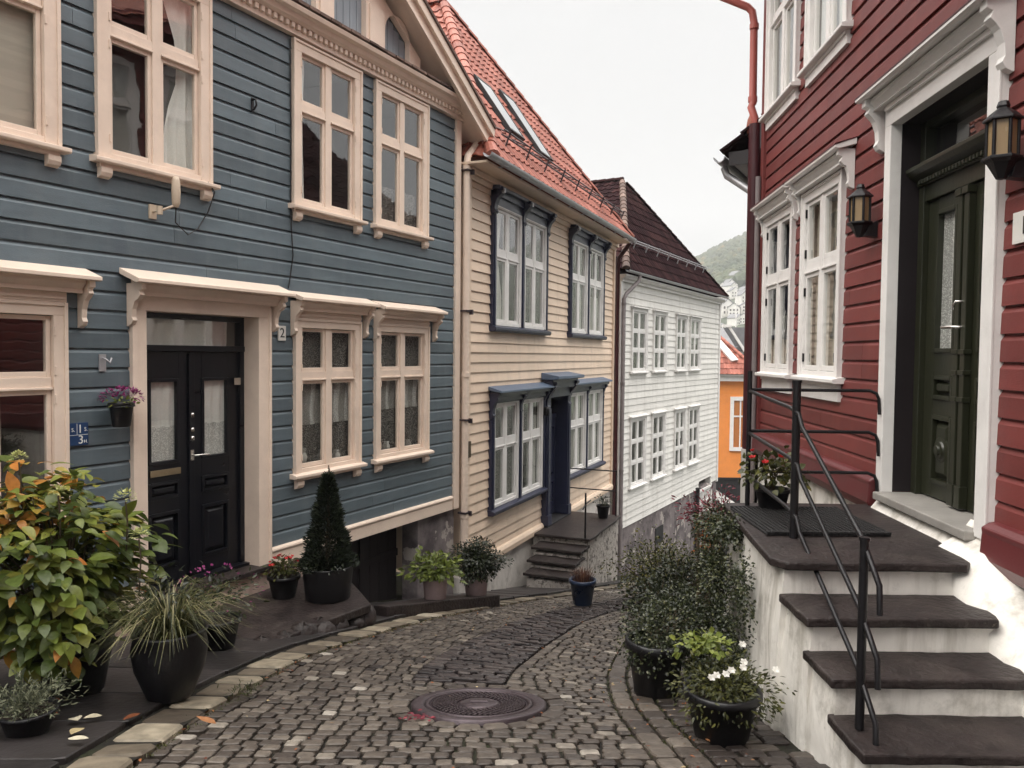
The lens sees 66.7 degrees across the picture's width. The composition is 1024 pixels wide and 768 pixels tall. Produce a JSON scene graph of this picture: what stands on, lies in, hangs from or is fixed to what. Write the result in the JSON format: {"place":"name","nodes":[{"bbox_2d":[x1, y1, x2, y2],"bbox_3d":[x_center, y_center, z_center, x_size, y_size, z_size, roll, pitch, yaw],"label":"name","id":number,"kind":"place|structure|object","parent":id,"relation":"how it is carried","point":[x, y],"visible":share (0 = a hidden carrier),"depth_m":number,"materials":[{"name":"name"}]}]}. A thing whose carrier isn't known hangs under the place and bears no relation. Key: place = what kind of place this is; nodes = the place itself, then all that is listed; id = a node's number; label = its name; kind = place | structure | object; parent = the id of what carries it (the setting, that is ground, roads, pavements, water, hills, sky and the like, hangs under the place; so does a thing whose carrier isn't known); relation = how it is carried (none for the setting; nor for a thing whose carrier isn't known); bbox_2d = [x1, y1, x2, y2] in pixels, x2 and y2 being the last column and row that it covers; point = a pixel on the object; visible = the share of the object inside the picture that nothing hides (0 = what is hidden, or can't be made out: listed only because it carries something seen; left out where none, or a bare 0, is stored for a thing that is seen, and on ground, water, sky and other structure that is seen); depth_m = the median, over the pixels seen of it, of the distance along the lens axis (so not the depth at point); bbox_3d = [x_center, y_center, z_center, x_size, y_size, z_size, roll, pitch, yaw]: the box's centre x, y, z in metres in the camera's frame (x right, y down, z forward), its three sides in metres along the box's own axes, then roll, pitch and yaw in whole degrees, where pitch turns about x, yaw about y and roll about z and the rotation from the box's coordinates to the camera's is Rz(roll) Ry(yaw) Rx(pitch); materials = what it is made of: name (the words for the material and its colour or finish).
{"place":"outdoors","nodes":[
{"label":"outdoors","id":0,"kind":"place"},
{"bbox_2d":[0,580,626,767],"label":"pavement","id":1,"kind":"structure","parent":0,"point":[117,699],"depth_m":4.42,"materials":[{"name":"stone"}]},
{"bbox_2d":[0,668,88,738],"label":"rosemary bush","id":2,"kind":"object","parent":1,"relation":"on","point":[28,713],"visible":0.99,"depth_m":3.75,"materials":[{"name":"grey plant"}]},
{"bbox_2d":[69,715,81,720],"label":"fallen leaf","id":3,"kind":"object","parent":1,"relation":"on","point":[77,718],"visible":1,"depth_m":3.95,"materials":[{"name":"white plant"}]},
{"bbox_2d":[70,728,83,733],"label":"fallen leaf","id":4,"kind":"object","parent":1,"relation":"on","point":[73,730],"visible":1,"depth_m":3.75,"materials":[{"name":"yellow plant"}]},
{"bbox_2d":[68,735,87,739],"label":"fallen leaf","id":5,"kind":"object","parent":1,"relation":"on","point":[77,737],"visible":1,"depth_m":3.60,"materials":[{"name":"white plant"}]},
{"bbox_2d":[0,449,179,698],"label":"hydrangea","id":6,"kind":"object","parent":1,"relation":"on","point":[39,627],"visible":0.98,"depth_m":4.40,"materials":[{"name":"plant"}]},
{"bbox_2d":[84,714,101,717],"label":"fallen leaf","id":7,"kind":"object","parent":1,"relation":"on","point":[92,715],"visible":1,"depth_m":4.00,"materials":[{"name":"white plant"}]},
{"bbox_2d":[123,713,139,719],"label":"fallen leaf","id":8,"kind":"object","parent":1,"relation":"on","point":[131,715],"visible":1,"depth_m":4.02,"materials":[{"name":"brown plant"}]},
{"bbox_2d":[71,562,263,704],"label":"ornamental grass","id":9,"kind":"object","parent":1,"relation":"on","point":[169,647],"depth_m":4.39,"materials":[{"name":"plant"}]},
{"bbox_2d":[162,561,269,650],"bbox_3d":[-2.327,1.730,6.061,0.819,0.669,0.713,1,2,0],"label":"purple shrub","id":10,"kind":"object","parent":1,"relation":"on","point":[224,644],"visible":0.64,"depth_m":6.01,"materials":[{"name":"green plant"}]},
{"bbox_2d":[206,576,376,640],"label":"stone platform","id":11,"kind":"structure","parent":1,"relation":"on","point":[298,614],"depth_m":7.24,"materials":[{"name":"stone"}]},
{"bbox_2d":[261,554,300,599],"bbox_3d":[-2.255,1.896,7.696,0.403,0.425,0.387,1,2,0],"label":"geranium","id":12,"kind":"object","parent":11,"relation":"on","point":[283,581],"visible":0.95,"depth_m":7.62,"materials":[{"name":"black plastic"}]},
{"bbox_2d":[290,465,359,603],"bbox_3d":[-1.832,1.450,7.664,0.603,1.327,0.645,2,3,34],"label":"conifer","id":13,"kind":"object","parent":11,"relation":"on","point":[327,578],"visible":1,"depth_m":7.55,"materials":[{"name":"plant"}]},
{"bbox_2d":[374,594,499,616],"bbox_3d":[-0.853,2.579,8.984,0.390,0.667,2.172,2,3,33],"label":"stone ledge","id":14,"kind":"object","parent":1,"relation":"on","point":[408,608],"visible":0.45,"depth_m":8.69,"materials":[{"name":"stone"}]},
{"bbox_2d":[397,545,466,599],"bbox_3d":[-0.934,2.175,8.936,0.793,0.597,0.622,0,2,-10],"label":"yellow leaf plant","id":15,"kind":"object","parent":14,"relation":"on","point":[435,581],"visible":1,"depth_m":8.83,"materials":[{"name":"plant"}]},
{"bbox_2d":[447,535,513,595],"bbox_3d":[-0.386,2.245,9.655,0.837,0.749,0.757,1,2,0],"label":"box ball","id":16,"kind":"object","parent":14,"relation":"on","point":[477,560],"visible":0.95,"depth_m":9.52,"materials":[{"name":"plant"}]},
{"bbox_2d":[133,574,829,767],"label":"road","id":17,"kind":"structure","parent":0,"point":[379,683],"depth_m":4.44,"materials":[{"name":"stone"}]},
{"bbox_2d":[197,716,215,723],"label":"fallen leaf","id":18,"kind":"object","parent":17,"relation":"on","point":[207,719],"visible":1,"depth_m":4.01,"materials":[{"name":"orange plant"}]},
{"bbox_2d":[62,600,718,767],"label":"joint moss","id":19,"kind":"object","parent":17,"relation":"on","point":[207,714],"visible":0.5,"depth_m":4.54,"materials":[{"name":"green plant"}]},
{"bbox_2d":[398,709,435,720],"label":"fallen petals","id":20,"kind":"object","parent":17,"relation":"on","point":[419,716],"visible":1,"depth_m":4.27,"materials":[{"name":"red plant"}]},
{"bbox_2d":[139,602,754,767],"bbox_3d":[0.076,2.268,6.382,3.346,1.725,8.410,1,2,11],"label":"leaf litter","id":21,"kind":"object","parent":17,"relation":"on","point":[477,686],"visible":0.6,"depth_m":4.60,"materials":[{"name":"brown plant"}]},
{"bbox_2d":[411,687,545,725],"bbox_3d":[-0.197,1.933,4.636,0.804,0.227,0.804,1,2,0],"label":"manhole cover","id":22,"kind":"object","parent":17,"relation":"on","point":[481,706],"visible":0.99,"depth_m":4.56,"materials":[{"name":"metal"}]},
{"bbox_2d":[569,566,595,606],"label":"red grass","id":23,"kind":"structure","parent":17,"relation":"on","point":[582,584],"depth_m":9.75,"materials":[{"name":"ceramic"}]},
{"bbox_2d":[614,577,738,701],"bbox_3d":[1.128,1.683,5.131,0.832,0.636,1.072,2,2,27],"label":"cotoneaster","id":24,"kind":"object","parent":17,"relation":"on","point":[648,643],"visible":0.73,"depth_m":4.92,"materials":[{"name":"plant"}]},
{"bbox_2d":[688,498,757,676],"bbox_3d":[1.442,1.479,5.285,0.537,1.298,1.565,1,2,15],"label":"trailing shrub","id":25,"kind":"object","parent":17,"relation":"on","point":[713,574],"visible":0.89,"depth_m":5.18,"materials":[{"name":"green plant"}]},
{"bbox_2d":[664,626,796,747],"bbox_3d":[1.102,1.560,4.067,0.632,0.528,0.600,1,2,0],"label":"white flower pot","id":26,"kind":"object","parent":17,"relation":"on","point":[724,705],"visible":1,"depth_m":3.93,"materials":[{"name":"plant"}]},
{"bbox_2d":[396,564,726,594],"bbox_3d":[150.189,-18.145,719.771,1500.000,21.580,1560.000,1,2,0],"label":"ground","id":27,"kind":"structure","parent":0,"point":[398,585],"depth_m":15.99,"materials":[{"name":"grey stone"}]},
{"bbox_2d":[0,0,495,659],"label":"blue house","id":28,"kind":"structure","parent":27,"relation":"on","point":[238,436],"depth_m":7.72,"materials":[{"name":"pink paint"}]},
{"bbox_2d":[0,0,71,167],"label":"window","id":29,"kind":"structure","parent":28,"relation":"in","point":[30,30],"depth_m":5.82,"materials":[{"name":"pink paint"}]},
{"bbox_2d":[0,260,102,524],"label":"window","id":30,"kind":"structure","parent":28,"relation":"in","point":[34,347],"depth_m":6.01,"materials":[{"name":"pink paint"}]},
{"bbox_2d":[69,422,87,445],"bbox_3d":[-3.442,0.398,6.160,0.015,0.180,0.175,2,2,28],"label":"meter sign","id":31,"kind":"object","parent":28,"relation":"attached to","point":[78,434],"visible":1,"depth_m":6.16,"materials":[{"name":"blue metal"}]},
{"bbox_2d":[98,354,111,370],"bbox_3d":[-3.310,-0.172,6.333,0.089,0.140,0.059,1,2,0],"label":"wall hook","id":32,"kind":"object","parent":28,"relation":"attached to","point":[102,359],"depth_m":6.32,"materials":[{"name":"metal"}]},
{"bbox_2d":[99,385,144,426],"bbox_3d":[-3.187,0.178,6.348,0.367,0.341,0.361,1,2,0],"label":"wall pot","id":33,"kind":"object","parent":28,"relation":"attached to","point":[121,413],"depth_m":6.29,"materials":[{"name":"plastic"}]},
{"bbox_2d":[89,0,220,201],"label":"window","id":34,"kind":"structure","parent":28,"relation":"in","point":[153,73],"depth_m":7.03,"materials":[{"name":"pink paint"}]},
{"bbox_2d":[148,176,214,234],"bbox_3d":[-2.889,-1.590,6.907,0.188,0.529,0.635,2,2,28],"label":"antenna","id":35,"kind":"object","parent":28,"relation":"attached to","point":[154,211],"visible":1,"depth_m":6.71,"materials":[{"name":"beige plastic"}]},
{"bbox_2d":[119,268,295,612],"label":"door","id":36,"kind":"structure","parent":28,"relation":"in","point":[200,350],"depth_m":7.44,"materials":[{"name":"pink paint"}]},
{"bbox_2d":[251,97,257,112],"bbox_3d":[-2.530,-2.746,7.644,0.070,0.140,0.030,2,2,28],"label":"wall hook","id":37,"kind":"object","parent":28,"relation":"attached to","point":[253,108],"depth_m":7.64,"materials":[{"name":"black metal"}]},
{"bbox_2d":[278,326,285,340],"bbox_3d":[-2.393,-0.527,8.085,0.017,0.155,0.110,2,2,28],"label":"house number plate","id":38,"kind":"object","parent":28,"relation":"attached to","point":[281,333],"visible":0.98,"depth_m":8.08,"materials":[{"name":"ceramic"}]},
{"bbox_2d":[288,39,293,288],"bbox_3d":[-2.314,-2.291,8.127,0.014,2.582,0.082,2,2,28],"label":"wall cable","id":39,"kind":"object","parent":28,"relation":"attached to","point":[290,167],"depth_m":8.12,"materials":[{"name":"plastic"}]},
{"bbox_2d":[288,37,367,234],"bbox_3d":[-2.338,-2.695,8.783,0.845,1.894,1.210,2,2,28],"label":"window","id":40,"kind":"structure","parent":28,"relation":"in","point":[327,91],"depth_m":8.90,"materials":[{"name":"pink paint"}]},
{"bbox_2d":[290,291,380,488],"bbox_3d":[-2.294,0.048,8.900,0.960,2.113,1.300,2,2,28],"label":"window","id":41,"kind":"structure","parent":28,"relation":"in","point":[327,363],"depth_m":8.77,"materials":[{"name":"pink paint"}]},
{"bbox_2d":[347,528,397,601],"bbox_3d":[-1.950,2.816,9.958,0.065,1.980,1.550,2,2,28],"label":"cellar door","id":42,"kind":"structure","parent":28,"relation":"in","point":[374,577],"depth_m":10.23,"materials":[{"name":"black wood"}]},
{"bbox_2d":[370,79,433,248],"bbox_3d":[-1.692,-2.735,10.003,0.845,1.894,1.230,2,2,28],"label":"window","id":43,"kind":"structure","parent":28,"relation":"in","point":[401,122],"depth_m":10.10,"materials":[{"name":"pink paint"}]},
{"bbox_2d":[371,301,447,472],"bbox_3d":[-1.621,0.013,10.168,0.960,2.101,1.390,2,2,28],"label":"window","id":44,"kind":"structure","parent":28,"relation":"in","point":[401,392],"depth_m":10.04,"materials":[{"name":"pink paint"}]},
{"bbox_2d":[67,576,687,767],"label":"kerb","id":45,"kind":"structure","parent":27,"relation":"on","point":[156,727],"depth_m":4.62,"materials":[{"name":"stone"}]},
{"bbox_2d":[217,679,264,702],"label":"weed tuft","id":46,"kind":"object","parent":45,"relation":"on","point":[247,690],"visible":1,"depth_m":4.70,"materials":[{"name":"green plant"}]},
{"bbox_2d":[396,0,636,593],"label":"cream house","id":47,"kind":"structure","parent":27,"relation":"on","point":[550,231],"depth_m":14.12,"materials":[{"name":"blue paint"}]},
{"bbox_2d":[487,382,554,516],"bbox_3d":[-0.134,1.017,13.447,0.980,2.049,2.560,1,2,22],"label":"paired window","id":48,"kind":"structure","parent":47,"relation":"in","point":[516,461],"depth_m":13.26,"materials":[{"name":"blue paint"}]},
{"bbox_2d":[489,184,556,335],"bbox_3d":[-0.096,-1.995,13.373,0.965,2.255,2.620,1,2,22],"label":"paired window","id":49,"kind":"structure","parent":47,"relation":"in","point":[520,227],"depth_m":13.18,"materials":[{"name":"blue paint"}]},
{"bbox_2d":[541,371,583,527],"bbox_3d":[0.843,1.219,15.102,0.640,2.899,1.630,1,2,22],"label":"door","id":50,"kind":"structure","parent":47,"relation":"in","point":[556,505],"depth_m":15.57,"materials":[{"name":"blue paint"}]},
{"bbox_2d":[551,377,612,480],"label":"paired window","id":51,"kind":"structure","parent":47,"relation":"in","point":[587,400],"depth_m":16.91,"materials":[{"name":"blue paint"}]},
{"bbox_2d":[567,224,611,339],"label":"paired window","id":52,"kind":"structure","parent":47,"relation":"in","point":[587,250],"depth_m":16.74,"materials":[{"name":"blue paint"}]},
{"bbox_2d":[523,511,620,588],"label":"entrance steps","id":53,"kind":"structure","parent":27,"relation":"on","point":[561,548],"depth_m":13.92,"materials":[{"name":"stone"}]},
{"bbox_2d":[570,468,616,537],"bbox_3d":[1.225,2.216,14.769,0.987,0.920,2.272,1,2,22],"label":"iron railing","id":54,"kind":"object","parent":53,"relation":"on","point":[615,491],"visible":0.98,"depth_m":15.62,"materials":[{"name":"black metal"}]},
{"bbox_2d":[592,494,611,518],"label":"landing plant","id":55,"kind":"object","parent":53,"relation":"on","point":[603,510],"visible":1,"depth_m":15.35,"materials":[{"name":"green plant"}]},
{"bbox_2d":[595,524,703,600],"bbox_3d":[2.023,2.599,10.881,1.711,1.239,1.435,1,2,0],"label":"garden shrub","id":56,"kind":"object","parent":27,"relation":"on","point":[647,560],"visible":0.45,"depth_m":10.85,"materials":[{"name":"green plant"}]},
{"bbox_2d":[613,556,702,617],"bbox_3d":[1.705,2.566,9.075,1.100,1.022,1.247,1,2,0],"label":"garden shrub","id":57,"kind":"object","parent":27,"relation":"on","point":[655,586],"visible":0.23,"depth_m":9.01,"materials":[{"name":"green plant"}]},
{"bbox_2d":[591,177,728,575],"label":"white house","id":58,"kind":"structure","parent":27,"relation":"on","point":[671,289],"depth_m":22.94,"materials":[{"name":"paint"}]},
{"bbox_2d":[628,413,648,490],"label":"window","id":59,"kind":"structure","parent":58,"relation":"in","point":[638,423],"depth_m":20.99,"materials":[{"name":"white paint"}]},
{"bbox_2d":[629,305,650,374],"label":"window","id":60,"kind":"structure","parent":58,"relation":"in","point":[639,315],"depth_m":20.79,"materials":[{"name":"white paint"}]},
{"bbox_2d":[649,410,667,481],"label":"window","id":61,"kind":"structure","parent":58,"relation":"in","point":[658,418],"depth_m":22.36,"materials":[{"name":"white paint"}]},
{"bbox_2d":[651,309,669,373],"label":"window","id":62,"kind":"structure","parent":58,"relation":"in","point":[660,318],"depth_m":22.31,"materials":[{"name":"white paint"}]},
{"bbox_2d":[672,406,688,472],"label":"window","id":63,"kind":"structure","parent":58,"relation":"in","point":[679,440],"depth_m":24.07,"materials":[{"name":"white paint"}]},
{"bbox_2d":[674,313,689,372],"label":"window","id":64,"kind":"structure","parent":58,"relation":"in","point":[681,337],"depth_m":23.99,"materials":[{"name":"white paint"}]},
{"bbox_2d":[686,404,701,466],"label":"window","id":65,"kind":"structure","parent":58,"relation":"in","point":[693,419],"depth_m":25.41,"materials":[{"name":"white paint"}]},
{"bbox_2d":[688,315,703,371],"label":"window","id":66,"kind":"structure","parent":58,"relation":"in","point":[694,364],"depth_m":25.23,"materials":[{"name":"white paint"}]},
{"bbox_2d":[638,540,722,611],"bbox_3d":[2.060,2.432,9.492,1.070,1.036,1.056,1,2,0],"label":"garden shrub","id":67,"kind":"object","parent":27,"relation":"on","point":[683,567],"visible":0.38,"depth_m":9.45,"materials":[{"name":"green plant"}]},
{"bbox_2d":[695,487,700,553],"bbox_3d":[6.166,4.568,25.855,0.130,2.240,0.160,2,2,29],"label":"gate post","id":68,"kind":"object","parent":27,"relation":"on","point":[698,495],"visible":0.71,"depth_m":25.79,"materials":[{"name":"metal"}]},
{"bbox_2d":[671,484,739,559],"bbox_3d":[3.370,2.583,12.784,1.637,1.895,1.436,1,2,0],"label":"japanese maple","id":69,"kind":"object","parent":27,"relation":"on","point":[703,502],"visible":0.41,"depth_m":12.74,"materials":[{"name":"red plant"}]},
{"bbox_2d":[691,506,720,552],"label":"rust shrub","id":70,"kind":"object","parent":27,"relation":"on","point":[705,538],"visible":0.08,"depth_m":11.03,"materials":[{"name":"brown plant"}]},
{"bbox_2d":[716,490,734,562],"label":"stair wall","id":71,"kind":"structure","parent":27,"relation":"on","point":[718,495],"depth_m":34.11,"materials":[{"name":"white paint"}]},
{"bbox_2d":[716,336,743,502],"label":"orange house","id":72,"kind":"structure","parent":27,"relation":"on","point":[731,403],"depth_m":40.09,"materials":[{"name":"white paint"}]},
{"bbox_2d":[729,397,742,450],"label":"window","id":73,"kind":"structure","parent":72,"relation":"in","point":[732,399],"depth_m":40.03,"materials":[{"name":"white paint"}]},
{"bbox_2d":[721,324,744,354],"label":"grey roofed house","id":74,"kind":"structure","parent":27,"relation":"on","point":[733,336],"depth_m":60.60,"materials":[{"name":"stone"}]},
{"bbox_2d":[735,284,737,326],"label":"flag pole","id":75,"kind":"object","parent":27,"relation":"on","point":[736,308],"visible":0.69,"depth_m":89.67,"materials":[{"name":"white paint"}]},
{"bbox_2d":[713,113,832,502],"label":"tiled outhouse","id":76,"kind":"structure","parent":27,"relation":"on","point":[734,168],"depth_m":9.39,"materials":[{"name":"paint"}]},
{"bbox_2d":[720,0,1023,587],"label":"red house","id":77,"kind":"structure","parent":27,"relation":"on","point":[912,313],"depth_m":5.53,"materials":[{"name":"white paint"}]},
{"bbox_2d":[750,183,797,393],"bbox_3d":[3.159,-0.983,8.339,0.924,2.137,1.316,1,2,3],"label":"window","id":78,"kind":"structure","parent":77,"relation":"in","point":[778,257],"depth_m":8.35,"materials":[{"name":"white paint"}]},
{"bbox_2d":[759,0,802,130],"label":"window","id":79,"kind":"structure","parent":77,"relation":"in","point":[783,22],"depth_m":8.33,"materials":[{"name":"white paint"}]},
{"bbox_2d":[784,136,856,401],"bbox_3d":[3.072,-0.930,6.923,0.924,2.137,1.416,1,2,3],"label":"window","id":80,"kind":"structure","parent":77,"relation":"in","point":[821,211],"depth_m":6.94,"materials":[{"name":"white paint"}]},
{"bbox_2d":[797,0,853,87],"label":"window","id":81,"kind":"structure","parent":77,"relation":"in","point":[824,42],"depth_m":6.98,"materials":[{"name":"white paint"}]},
{"bbox_2d":[846,184,877,237],"bbox_3d":[2.620,-1.294,5.809,0.200,0.400,0.183,1,2,3],"label":"wall lantern","id":82,"kind":"object","parent":77,"relation":"attached to","point":[860,223],"depth_m":5.77,"materials":[{"name":"black metal"}]},
{"bbox_2d":[854,0,1016,540],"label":"door","id":83,"kind":"structure","parent":77,"relation":"in","point":[942,282],"depth_m":5.10,"materials":[{"name":"white paint"}]},
{"bbox_2d":[981,100,1023,180],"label":"wall lantern","id":84,"kind":"object","parent":77,"relation":"attached to","point":[1003,159],"depth_m":3.90,"materials":[{"name":"black metal"}]},
{"bbox_2d":[1012,210,1023,244],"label":"house number plate","id":85,"kind":"object","parent":77,"relation":"attached to","point":[1018,229],"visible":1,"depth_m":3.97,"materials":[{"name":"ceramic"}]},
{"bbox_2d":[722,503,1023,767],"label":"entrance steps","id":86,"kind":"structure","parent":27,"relation":"on","point":[947,629],"depth_m":3.79,"materials":[{"name":"paint"}]},
{"bbox_2d":[730,506,891,536],"bbox_3d":[1.916,0.891,5.092,0.750,0.027,0.800,1,2,0],"label":"door mat","id":87,"kind":"object","parent":86,"relation":"on","point":[775,522],"depth_m":4.99,"materials":[{"name":"black rubber"}]},
{"bbox_2d":[737,445,811,509],"bbox_3d":[1.830,0.661,5.482,0.496,0.461,0.440,1,2,0],"label":"geranium","id":88,"kind":"object","parent":87,"relation":"on","point":[766,500],"visible":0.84,"depth_m":5.41,"materials":[{"name":"plant"}]},
{"bbox_2d":[745,371,882,745],"bbox_3d":[1.689,0.715,4.587,0.885,1.541,2.683,2,2,25],"label":"iron railing","id":89,"kind":"object","parent":86,"relation":"on","point":[864,633],"visible":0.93,"depth_m":4.01,"materials":[{"name":"black metal"}]},
{"bbox_2d":[447,0,763,255],"label":"sky","id":90,"kind":"structure","parent":0,"point":[646,93],"materials":[{"name":"white"}]},
{"bbox_2d":[721,285,744,326],"bbox_3d":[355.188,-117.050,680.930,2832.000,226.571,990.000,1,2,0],"label":"hill","id":91,"kind":"structure","parent":0,"point":[724,320],"depth_m":363.07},
{"bbox_2d":[694,231,746,286],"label":"forest","id":92,"kind":"object","parent":91,"relation":"on","point":[723,260],"visible":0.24,"depth_m":638.17,"materials":[{"name":"green plant"}]},
{"bbox_2d":[721,298,732,317],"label":"hillside house","id":93,"kind":"structure","parent":91,"relation":"on","point":[725,305],"depth_m":371.35,"materials":[{"name":"grey stone"}]},
{"bbox_2d":[721,282,738,292],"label":"hillside house","id":94,"kind":"structure","parent":91,"relation":"on","point":[726,286],"depth_m":451.91,"materials":[{"name":"grey stone"}]},
{"bbox_2d":[726,287,737,298],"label":"hillside house","id":95,"kind":"structure","parent":91,"relation":"on","point":[731,292],"depth_m":427.84,"materials":[{"name":"grey stone"}]},
{"bbox_2d":[727,314,740,325],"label":"hillside house","id":96,"kind":"structure","parent":91,"relation":"on","point":[730,318],"depth_m":341.46,"materials":[{"name":"grey stone"}]},
{"bbox_2d":[727,303,740,314],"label":"hillside house","id":97,"kind":"structure","parent":91,"relation":"on","point":[731,308],"depth_m":364.95,"materials":[{"name":"grey stone"}]},
{"bbox_2d":[729,270,741,275],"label":"hillside house","id":98,"kind":"structure","parent":91,"relation":"on","point":[732,273],"depth_m":493.14,"materials":[{"name":"grey stone"}]},
{"bbox_2d":[735,290,744,304],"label":"hillside house","id":99,"kind":"structure","parent":91,"relation":"on","point":[740,297],"depth_m":397.48,"materials":[{"name":"grey stone"}]},
{"bbox_2d":[738,302,744,313],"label":"hillside house","id":100,"kind":"structure","parent":91,"relation":"on","point":[742,308],"depth_m":368.22,"materials":[{"name":"grey stone"}]},
{"bbox_2d":[740,313,744,323],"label":"hillside house","id":101,"kind":"structure","parent":91,"relation":"on","point":[742,318],"depth_m":341.18,"materials":[{"name":"grey stone"}]}
]}

